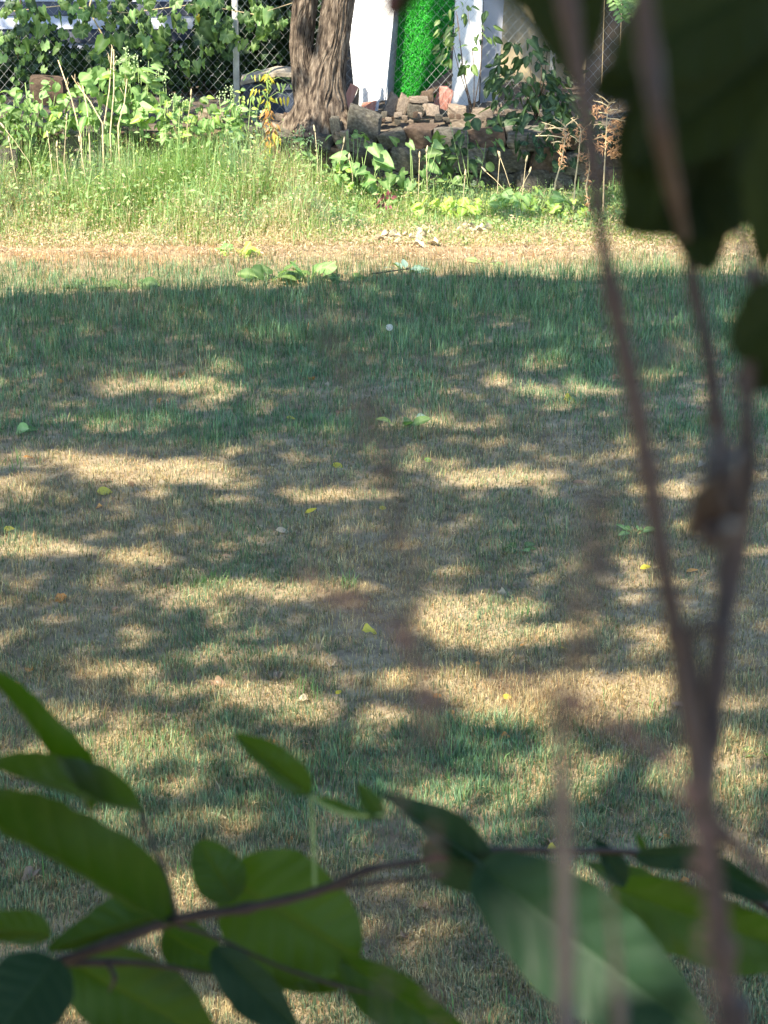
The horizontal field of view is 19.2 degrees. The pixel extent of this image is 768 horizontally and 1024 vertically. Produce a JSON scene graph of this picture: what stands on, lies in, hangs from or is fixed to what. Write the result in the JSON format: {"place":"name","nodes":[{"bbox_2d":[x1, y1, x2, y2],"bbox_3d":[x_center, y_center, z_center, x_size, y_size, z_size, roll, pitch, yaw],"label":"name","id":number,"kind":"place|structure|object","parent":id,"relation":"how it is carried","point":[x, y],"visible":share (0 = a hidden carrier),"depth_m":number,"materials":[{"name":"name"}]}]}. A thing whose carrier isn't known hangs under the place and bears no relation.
{"place":"outdoors","nodes":[
{"label":"outdoors","id":0,"kind":"place"},
{"bbox_2d":[241,80,293,115],"bbox_3d":[-0.891,-3.476,19.144,0.600,0.281,0.300,0,19,0],"label":"storage bin","id":1,"kind":"object","parent":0,"point":[279,108],"visible":0.29,"depth_m":19.02,"materials":[{"name":"blue plastic"}]},
{"bbox_2d":[240,66,290,84],"bbox_3d":[-0.763,-3.659,19.072,0.870,0.123,0.280,0,19,0],"label":"wooden board","id":2,"kind":"object","parent":1,"relation":"on","point":[278,71],"visible":0.47,"depth_m":19.00,"materials":[{"name":"grey wood"}]},
{"bbox_2d":[0,15,621,130],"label":"terrain","id":3,"kind":"structure","parent":0,"point":[388,125],"depth_m":19.38,"materials":[{"name":"plant"}]},
{"bbox_2d":[29,74,67,105],"bbox_3d":[-2.711,-3.411,18.371,0.302,0.242,0.242,0,18,0],"label":"rock","id":4,"kind":"object","parent":3,"relation":"on","point":[37,85],"visible":0.62,"depth_m":18.27,"materials":[{"name":"brown stone"}]},
{"bbox_2d":[0,0,229,76],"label":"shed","id":5,"kind":"structure","parent":3,"relation":"on","point":[90,41],"depth_m":21.05,"materials":[{"name":"white"}]},
{"bbox_2d":[0,0,291,81],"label":"hanging vine","id":6,"kind":"object","parent":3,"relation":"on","point":[213,30],"visible":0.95,"depth_m":18.27,"materials":[{"name":"green plant"}]},
{"bbox_2d":[0,0,321,96],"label":"chain-link fence","id":7,"kind":"object","parent":3,"relation":"on","point":[224,74],"visible":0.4,"depth_m":20.00,"materials":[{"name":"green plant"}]},
{"bbox_2d":[275,113,283,119],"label":"rubble stone","id":8,"kind":"object","parent":3,"relation":"on","point":[279,117],"visible":0.91,"depth_m":18.49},
{"bbox_2d":[0,0,624,116],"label":"chain link fence","id":9,"kind":"object","parent":3,"relation":"on","point":[236,79],"visible":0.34,"depth_m":18.64,"materials":[{"name":"metal"}]},
{"bbox_2d":[346,83,358,109],"bbox_3d":[-0.275,-3.387,18.631,0.087,0.228,0.224,13,23,34],"label":"red board","id":10,"kind":"object","parent":3,"relation":"on","point":[352,90],"visible":0.61,"depth_m":18.63,"materials":[{"name":"wood"}]},
{"bbox_2d":[358,81,360,105],"bbox_3d":[-0.204,-3.489,19.076,0.029,0.243,0.080,0,19,0],"label":"white post","id":11,"kind":"object","parent":3,"relation":"on","point":[359,84],"visible":0.43,"depth_m":19.06,"materials":[{"name":"paint"}]},
{"bbox_2d":[362,100,376,110],"bbox_3d":[-0.124,-3.379,19.034,0.124,0.112,0.130,0,19,0],"label":"brown board","id":12,"kind":"object","parent":3,"relation":"on","point":[370,105],"visible":0.5,"depth_m":19.04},
{"bbox_2d":[350,0,392,103],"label":"white sheet","id":13,"kind":"object","parent":3,"relation":"on","point":[379,66],"visible":0.78,"depth_m":19.08,"materials":[{"name":"paint"}]},
{"bbox_2d":[375,86,380,110],"bbox_3d":[-0.060,-3.447,19.096,0.049,0.244,0.149,7,20,19],"label":"white post","id":14,"kind":"object","parent":3,"relation":"on","point":[378,97],"visible":0.64,"depth_m":19.08,"materials":[{"name":"paint"}]},
{"bbox_2d":[384,90,398,116],"bbox_3d":[0.074,-3.339,18.665,0.137,0.195,0.100,27,12,-9],"label":"rock","id":15,"kind":"object","parent":3,"relation":"on","point":[390,108],"visible":0.89,"depth_m":18.62,"materials":[{"name":"stone"}]},
{"bbox_2d":[385,19,398,103],"bbox_3d":[0.100,-4.075,19.236,0.217,1.232,0.054,-10,21,-27],"label":"grey sheet","id":16,"kind":"object","parent":3,"relation":"on","point":[392,59],"visible":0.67,"depth_m":19.28,"materials":[{"name":"grey"}]},
{"bbox_2d":[396,92,409,114],"bbox_3d":[0.159,-3.337,18.612,0.103,0.172,0.075,22,12,-7],"label":"rock","id":17,"kind":"object","parent":3,"relation":"on","point":[403,103],"visible":0.92,"depth_m":18.58,"materials":[{"name":"stone"}]},
{"bbox_2d":[407,103,424,117],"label":"rock","id":18,"kind":"object","parent":3,"relation":"on","point":[413,107],"visible":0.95,"depth_m":18.53,"materials":[{"name":"stone"}]},
{"bbox_2d":[408,96,427,102],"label":"rock","id":19,"kind":"object","parent":18,"relation":"on","point":[418,99],"visible":1,"depth_m":18.54,"materials":[{"name":"stone"}]},
{"bbox_2d":[393,0,455,97],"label":"artificial turf","id":20,"kind":"structure","parent":3,"relation":"on","point":[411,73],"depth_m":19.22,"materials":[{"name":"plastic"}]},
{"bbox_2d":[421,91,433,101],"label":"rock","id":21,"kind":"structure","parent":3,"relation":"on","point":[430,94],"depth_m":18.65,"materials":[{"name":"stone"}]},
{"bbox_2d":[426,103,439,116],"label":"rock","id":22,"kind":"object","parent":3,"relation":"on","point":[432,110],"visible":0.99,"depth_m":18.48,"materials":[{"name":"stone"}]},
{"bbox_2d":[419,71,452,95],"bbox_3d":[0.431,-3.525,18.840,0.084,0.225,0.371,15,24,38],"label":"log","id":23,"kind":"object","parent":3,"relation":"on","point":[440,81],"visible":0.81,"depth_m":18.83,"materials":[{"name":"wood"}]},
{"bbox_2d":[433,85,453,109],"bbox_3d":[0.495,-3.447,18.889,0.143,0.194,0.115,19,27,-6],"label":"rock","id":24,"kind":"object","parent":3,"relation":"on","point":[446,100],"visible":0.94,"depth_m":18.84,"materials":[{"name":"stone"}]},
{"bbox_2d":[447,103,466,118],"bbox_3d":[0.605,-3.300,18.727,0.166,0.110,0.138,0,26,0],"label":"rock","id":25,"kind":"object","parent":3,"relation":"on","point":[454,109],"visible":0.82,"depth_m":18.67,"materials":[{"name":"stone"}]},
{"bbox_2d":[451,0,482,104],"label":"white sheet","id":26,"kind":"object","parent":3,"relation":"on","point":[465,38],"visible":0.56,"depth_m":19.22,"materials":[{"name":"paint"}]},
{"bbox_2d":[432,2,504,113],"bbox_3d":[0.680,-3.650,18.454,0.594,0.950,0.229,0,19,0],"label":"dark shrub","id":27,"kind":"object","parent":3,"relation":"on","point":[448,38],"visible":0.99,"depth_m":18.41,"materials":[{"name":"green plant"}]},
{"bbox_2d":[472,107,492,120],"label":"rock","id":28,"kind":"object","parent":3,"relation":"on","point":[485,114],"visible":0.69,"depth_m":18.57,"materials":[{"name":"stone"}]},
{"bbox_2d":[480,0,503,102],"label":"white sheet","id":29,"kind":"object","parent":3,"relation":"on","point":[495,12],"visible":0.44,"depth_m":19.36,"materials":[{"name":"fabric"}]},
{"bbox_2d":[486,101,501,113],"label":"rock","id":30,"kind":"object","parent":3,"relation":"on","point":[495,110],"visible":0.56,"depth_m":18.77,"materials":[{"name":"stone"}]},
{"bbox_2d":[480,35,575,128],"bbox_3d":[1.202,-3.355,18.434,0.901,1.045,0.596,0,19,0],"label":"dark shrub","id":31,"kind":"object","parent":3,"relation":"on","point":[494,82],"visible":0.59,"depth_m":18.32,"materials":[{"name":"green plant"}]},
{"bbox_2d":[499,4,621,81],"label":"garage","id":32,"kind":"structure","parent":3,"relation":"on","point":[515,27],"depth_m":20.62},
{"bbox_2d":[588,0,626,111],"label":"chain-link fence","id":33,"kind":"object","parent":3,"relation":"on","point":[603,46],"visible":0.07,"depth_m":19.07,"materials":[{"name":"metal"}]},
{"bbox_2d":[0,193,767,1023],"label":"ground","id":34,"kind":"structure","parent":0,"point":[268,622],"depth_m":10.41,"materials":[{"name":"green plant"}]},
{"bbox_2d":[0,422,37,434],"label":"plant","id":35,"kind":"object","parent":34,"relation":"on","point":[23,426],"visible":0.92,"depth_m":12.13,"materials":[{"name":"green plant"}]},
{"bbox_2d":[22,866,38,881],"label":"fallen leaf","id":36,"kind":"object","parent":34,"relation":"on","point":[28,869],"visible":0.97,"depth_m":7.42,"materials":[{"name":"plant"}]},
{"bbox_2d":[0,90,63,151],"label":"leafy shrub","id":37,"kind":"object","parent":34,"relation":"on","point":[37,107],"visible":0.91,"depth_m":17.80,"materials":[{"name":"green plant"}]},
{"bbox_2d":[0,108,65,180],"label":"leafy shrub","id":38,"kind":"object","parent":34,"relation":"on","point":[32,140],"visible":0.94,"depth_m":17.77,"materials":[{"name":"green plant"}]},
{"bbox_2d":[0,77,91,163],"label":"leafy shrub","id":39,"kind":"object","parent":34,"relation":"on","point":[15,92],"visible":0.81,"depth_m":17.88,"materials":[{"name":"green plant"}]},
{"bbox_2d":[54,593,66,602],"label":"fallen leaf","id":40,"kind":"object","parent":34,"relation":"on","point":[59,595],"visible":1,"depth_m":9.80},
{"bbox_2d":[58,60,82,171],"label":"dry stalk","id":41,"kind":"object","parent":34,"relation":"on","point":[73,108],"visible":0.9,"depth_m":17.71,"materials":[{"name":"plant"}]},
{"bbox_2d":[43,107,116,172],"bbox_3d":[-2.397,-2.771,17.929,0.597,0.812,0.268,0,19,0],"label":"leafy shrub","id":42,"kind":"object","parent":34,"relation":"on","point":[52,118],"visible":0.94,"depth_m":17.85,"materials":[{"name":"green plant"}]},
{"bbox_2d":[78,83,91,177],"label":"dry stalk","id":43,"kind":"object","parent":34,"relation":"on","point":[88,124],"visible":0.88,"depth_m":17.74,"materials":[{"name":"plant"}]},
{"bbox_2d":[71,75,104,172],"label":"dry stalk","id":44,"kind":"object","parent":34,"relation":"on","point":[97,115],"visible":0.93,"depth_m":17.71,"materials":[{"name":"plant"}]},
{"bbox_2d":[63,277,121,289],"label":"plant","id":45,"kind":"object","parent":34,"relation":"on","point":[109,283],"visible":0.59,"depth_m":15.48,"materials":[{"name":"green plant"}]},
{"bbox_2d":[97,487,111,494],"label":"fallen leaf","id":46,"kind":"object","parent":34,"relation":"on","point":[105,489],"visible":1,"depth_m":11.21,"materials":[{"name":"plant"}]},
{"bbox_2d":[56,65,158,163],"bbox_3d":[-2.173,-2.935,17.905,0.797,1.133,0.408,0,19,0],"label":"leafy shrub","id":47,"kind":"object","parent":34,"relation":"on","point":[88,79],"visible":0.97,"depth_m":17.79,"materials":[{"name":"green plant"}]},
{"bbox_2d":[102,47,112,172],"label":"dry stalk","id":48,"kind":"object","parent":34,"relation":"on","point":[107,100],"visible":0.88,"depth_m":17.69,"materials":[{"name":"plant"}]},
{"bbox_2d":[110,45,115,172],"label":"dry stalk","id":49,"kind":"object","parent":34,"relation":"on","point":[113,63],"visible":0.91,"depth_m":17.70,"materials":[{"name":"plant"}]},
{"bbox_2d":[117,73,126,156],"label":"dry stalk","id":50,"kind":"object","parent":34,"relation":"on","point":[121,114],"visible":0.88,"depth_m":17.71,"materials":[{"name":"plant"}]},
{"bbox_2d":[114,46,149,163],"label":"flowering weed","id":51,"kind":"object","parent":34,"relation":"on","point":[128,99],"visible":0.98,"depth_m":17.84,"materials":[{"name":"green plant"}]},
{"bbox_2d":[95,53,169,161],"bbox_3d":[-1.965,-2.993,17.951,0.574,1.203,0.404,0,19,0],"label":"leafy shrub","id":52,"kind":"object","parent":34,"relation":"on","point":[143,77],"visible":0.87,"depth_m":17.82,"materials":[{"name":"green plant"}]},
{"bbox_2d":[116,277,159,289],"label":"plant","id":53,"kind":"object","parent":34,"relation":"on","point":[150,280],"visible":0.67,"depth_m":15.40,"materials":[{"name":"green plant"}]},
{"bbox_2d":[130,100,199,167],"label":"leafy shrub","id":54,"kind":"object","parent":34,"relation":"on","point":[152,119],"visible":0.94,"depth_m":17.79,"materials":[{"name":"green plant"}]},
{"bbox_2d":[152,69,186,162],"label":"flowering weed","id":55,"kind":"object","parent":34,"relation":"on","point":[164,96],"visible":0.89,"depth_m":17.82,"materials":[{"name":"green plant"}]},
{"bbox_2d":[157,94,220,151],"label":"leafy shrub","id":56,"kind":"object","parent":34,"relation":"on","point":[203,100],"visible":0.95,"depth_m":17.86,"materials":[{"name":"green plant"}]},
{"bbox_2d":[180,116,244,171],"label":"leafy shrub","id":57,"kind":"object","parent":34,"relation":"on","point":[204,124],"visible":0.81,"depth_m":17.81,"materials":[{"name":"green plant"}]},
{"bbox_2d":[211,676,226,686],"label":"fallen leaf","id":58,"kind":"object","parent":34,"relation":"on","point":[217,680],"visible":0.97,"depth_m":8.91,"materials":[{"name":"plant"}]},
{"bbox_2d":[210,85,248,157],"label":"flowering weed","id":59,"kind":"object","parent":34,"relation":"on","point":[226,110],"visible":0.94,"depth_m":17.84,"materials":[{"name":"green plant"}]},
{"bbox_2d":[214,241,259,257],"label":"plant","id":60,"kind":"object","parent":34,"relation":"on","point":[247,247],"visible":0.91,"depth_m":16.45,"materials":[{"name":"green plant"}]},
{"bbox_2d":[223,103,255,157],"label":"leafy shrub","id":61,"kind":"object","parent":34,"relation":"on","point":[242,109],"visible":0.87,"depth_m":17.86,"materials":[{"name":"green plant"}]},
{"bbox_2d":[223,88,266,153],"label":"leafy shrub","id":62,"kind":"object","parent":34,"relation":"on","point":[254,112],"visible":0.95,"depth_m":17.84,"materials":[{"name":"green plant"}]},
{"bbox_2d":[237,261,295,280],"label":"plant","id":63,"kind":"object","parent":34,"relation":"on","point":[257,270],"visible":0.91,"depth_m":15.60,"materials":[{"name":"green plant"}]},
{"bbox_2d":[243,68,291,169],"bbox_3d":[-0.905,-2.921,17.847,0.384,1.116,0.114,0,19,0],"label":"yellowing weed","id":64,"kind":"object","parent":34,"relation":"on","point":[266,76],"visible":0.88,"depth_m":17.76,"materials":[{"name":"yellow plant"}]},
{"bbox_2d":[288,125,325,183],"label":"flowering weed","id":65,"kind":"object","parent":34,"relation":"on","point":[307,153],"visible":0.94,"depth_m":17.78,"materials":[{"name":"green plant"}]},
{"bbox_2d":[0,121,616,196],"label":"stone wall","id":66,"kind":"structure","parent":34,"relation":"on","point":[416,133],"depth_m":18.04,"materials":[{"name":"stone"}]},
{"bbox_2d":[198,108,225,122],"bbox_3d":[-1.371,-3.162,18.140,0.229,0.110,0.190,0,9,0],"label":"rock","id":67,"kind":"object","parent":66,"relation":"on","point":[205,114],"visible":0.42,"depth_m":18.06,"materials":[{"name":"stone"}]},
{"bbox_2d":[277,0,354,136],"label":"tree","id":68,"kind":"object","parent":66,"relation":"on","point":[318,74],"visible":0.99,"depth_m":18.03,"materials":[{"name":"brown plant"}]},
{"bbox_2d":[329,116,340,140],"bbox_3d":[-0.382,-3.041,18.057,0.086,0.209,0.074,-5,24,2],"label":"rock","id":69,"kind":"object","parent":66,"relation":"on","point":[335,124],"visible":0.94,"depth_m":18.01,"materials":[{"name":"stone"}]},
{"bbox_2d":[340,129,348,138],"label":"rock","id":70,"kind":"object","parent":66,"relation":"on","point":[344,134],"visible":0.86,"depth_m":17.98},
{"bbox_2d":[347,103,381,142],"bbox_3d":[-0.165,-3.092,18.103,0.292,0.264,0.229,11,19,-4],"label":"rock","id":71,"kind":"object","parent":66,"relation":"on","point":[365,121],"visible":0.92,"depth_m":18.01,"materials":[{"name":"stone"}]},
{"bbox_2d":[509,106,615,172],"bbox_3d":[1.408,-2.963,17.997,0.840,0.540,0.447,0,19,0],"label":"dark shrub","id":72,"kind":"object","parent":66,"relation":"on","point":[521,123],"visible":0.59,"depth_m":17.92,"materials":[{"name":"green plant"}]},
{"bbox_2d":[286,261,336,279],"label":"plant","id":73,"kind":"object","parent":34,"relation":"on","point":[330,267],"visible":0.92,"depth_m":15.65,"materials":[{"name":"green plant"}]},
{"bbox_2d":[316,162,353,193],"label":"leafy shrub","id":74,"kind":"object","parent":34,"relation":"on","point":[337,178],"visible":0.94,"depth_m":17.73,"materials":[{"name":"green plant"}]},
{"bbox_2d":[325,129,369,191],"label":"leafy shrub","id":75,"kind":"object","parent":34,"relation":"on","point":[355,134],"visible":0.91,"depth_m":17.87,"materials":[{"name":"green plant"}]},
{"bbox_2d":[328,272,366,283],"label":"plant","id":76,"kind":"object","parent":34,"relation":"on","point":[334,276],"visible":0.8,"depth_m":15.57,"materials":[{"name":"green plant"}]},
{"bbox_2d":[329,143,394,197],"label":"heart leaf vine","id":77,"kind":"object","parent":34,"relation":"on","point":[382,160],"visible":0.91,"depth_m":17.77,"materials":[{"name":"plant"}]},
{"bbox_2d":[362,623,376,633],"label":"fallen leaf","id":78,"kind":"object","parent":34,"relation":"on","point":[367,627],"visible":1,"depth_m":9.48,"materials":[{"name":"plant"}]},
{"bbox_2d":[298,565,445,1023],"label":"seed plume","id":79,"kind":"object","parent":34,"relation":"on","point":[403,641],"visible":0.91,"depth_m":0.36,"materials":[{"name":"plant"}]},
{"bbox_2d":[0,111,748,248],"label":"weeds","id":80,"kind":"object","parent":34,"relation":"on","point":[140,194],"visible":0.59,"depth_m":17.38,"materials":[{"name":"plant"}]},
{"bbox_2d":[0,145,23,180],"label":"rock","id":81,"kind":"object","parent":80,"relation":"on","point":[8,157],"visible":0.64,"depth_m":17.76,"materials":[{"name":"stone"}]},
{"bbox_2d":[0,221,751,262],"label":"plant litter","id":82,"kind":"object","parent":34,"relation":"on","point":[335,243],"visible":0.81,"depth_m":16.60,"materials":[{"name":"plant"}]},
{"bbox_2d":[317,326,439,1023],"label":"seed plume","id":83,"kind":"object","parent":34,"relation":"on","point":[394,540],"visible":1,"depth_m":0.34,"materials":[{"name":"plant"}]},
{"bbox_2d":[372,233,387,240],"bbox_3d":[-0.052,-2.007,16.838,0.166,0.144,0.037,11,51,-5],"label":"dry husk","id":84,"kind":"object","parent":34,"relation":"on","point":[377,235],"visible":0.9,"depth_m":16.82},
{"bbox_2d":[0,671,767,1023],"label":"branch","id":85,"kind":"object","parent":34,"relation":"on","point":[288,919],"visible":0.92,"depth_m":1.15,"materials":[{"name":"green plant"}]},
{"bbox_2d":[375,190,396,217],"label":"red leaved weed","id":86,"kind":"object","parent":34,"relation":"on","point":[387,198],"visible":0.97,"depth_m":17.45,"materials":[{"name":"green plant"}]},
{"bbox_2d":[375,416,430,427],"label":"plant","id":87,"kind":"object","parent":34,"relation":"on","point":[420,420],"visible":0.96,"depth_m":12.25,"materials":[{"name":"green plant"}]},
{"bbox_2d":[385,259,427,272],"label":"plant","id":88,"kind":"object","parent":34,"relation":"on","point":[404,262],"visible":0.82,"depth_m":15.88,"materials":[{"name":"green plant"}]},
{"bbox_2d":[385,136,444,198],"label":"heart leaf vine","id":89,"kind":"object","parent":34,"relation":"on","point":[400,180],"visible":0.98,"depth_m":17.79,"materials":[{"name":"plant"}]},
{"bbox_2d":[411,195,481,220],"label":"mallow plant","id":90,"kind":"object","parent":34,"relation":"on","point":[463,202],"visible":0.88,"depth_m":17.45,"materials":[{"name":"green plant"}]},
{"bbox_2d":[414,167,484,198],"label":"leafy shrub","id":91,"kind":"object","parent":34,"relation":"on","point":[473,183],"visible":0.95,"depth_m":17.86,"materials":[{"name":"green plant"}]},
{"bbox_2d":[420,113,504,198],"bbox_3d":[0.614,-2.740,17.882,0.664,0.780,0.193,0,19,0],"label":"leafy shrub","id":92,"kind":"object","parent":34,"relation":"on","point":[446,165],"visible":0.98,"depth_m":17.84,"materials":[{"name":"green plant"}]},
{"bbox_2d":[480,222,494,231],"bbox_3d":[0.795,-2.115,17.145,0.169,0.154,0.068,-14,9,-19],"label":"dry husk","id":93,"kind":"object","parent":34,"relation":"on","point":[488,224],"visible":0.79,"depth_m":17.12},
{"bbox_2d":[505,542,535,552],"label":"plant","id":94,"kind":"object","parent":34,"relation":"on","point":[529,544],"visible":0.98,"depth_m":10.45,"materials":[{"name":"green plant"}]},
{"bbox_2d":[486,186,569,215],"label":"leafy shrub","id":95,"kind":"object","parent":34,"relation":"on","point":[506,196],"visible":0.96,"depth_m":17.51,"materials":[{"name":"green plant"}]},
{"bbox_2d":[536,117,577,214],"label":"rusty seed stalk","id":96,"kind":"object","parent":34,"relation":"on","point":[564,138],"visible":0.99,"depth_m":17.40,"materials":[{"name":"plant"}]},
{"bbox_2d":[549,198,587,218],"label":"leafy shrub","id":97,"kind":"object","parent":34,"relation":"on","point":[557,207],"visible":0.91,"depth_m":17.44,"materials":[{"name":"green plant"}]},
{"bbox_2d":[383,0,767,1023],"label":"shrub","id":98,"kind":"object","parent":34,"relation":"on","point":[685,82],"visible":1,"depth_m":0.49,"materials":[{"name":"brown plant"}]},
{"bbox_2d":[570,117,581,213],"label":"rusty seed stalk","id":99,"kind":"object","parent":34,"relation":"on","point":[578,156],"visible":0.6,"depth_m":17.43,"materials":[{"name":"plant"}]},
{"bbox_2d":[541,487,629,1023],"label":"seed plume","id":100,"kind":"object","parent":34,"relation":"on","point":[605,568],"visible":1,"depth_m":0.34,"materials":[{"name":"plant"}]},
{"bbox_2d":[584,172,590,214],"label":"rusty seed stalk","id":101,"kind":"object","parent":34,"relation":"on","point":[587,198],"visible":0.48,"depth_m":17.43,"materials":[{"name":"plant"}]},
{"bbox_2d":[552,491,626,1023],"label":"dead cane","id":102,"kind":"object","parent":34,"relation":"on","point":[569,1001],"visible":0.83,"depth_m":0.41,"materials":[{"name":"plant"}]},
{"bbox_2d":[485,668,728,1023],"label":"seed plume","id":103,"kind":"object","parent":34,"relation":"on","point":[666,758],"visible":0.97,"depth_m":0.36,"materials":[{"name":"plant"}]},
{"bbox_2d":[594,100,620,192],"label":"rusty seed stalk","id":104,"kind":"object","parent":34,"relation":"on","point":[613,121],"visible":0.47,"depth_m":17.37,"materials":[{"name":"plant"}]},
{"bbox_2d":[616,524,647,535],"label":"plant","id":105,"kind":"object","parent":34,"relation":"on","point":[628,532],"visible":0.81,"depth_m":10.63,"materials":[{"name":"green plant"}]},
{"bbox_2d":[608,0,632,22],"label":"leafy sprig","id":106,"kind":"object","parent":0,"point":[627,4],"visible":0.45,"depth_m":18.01,"materials":[{"name":"green plant"}]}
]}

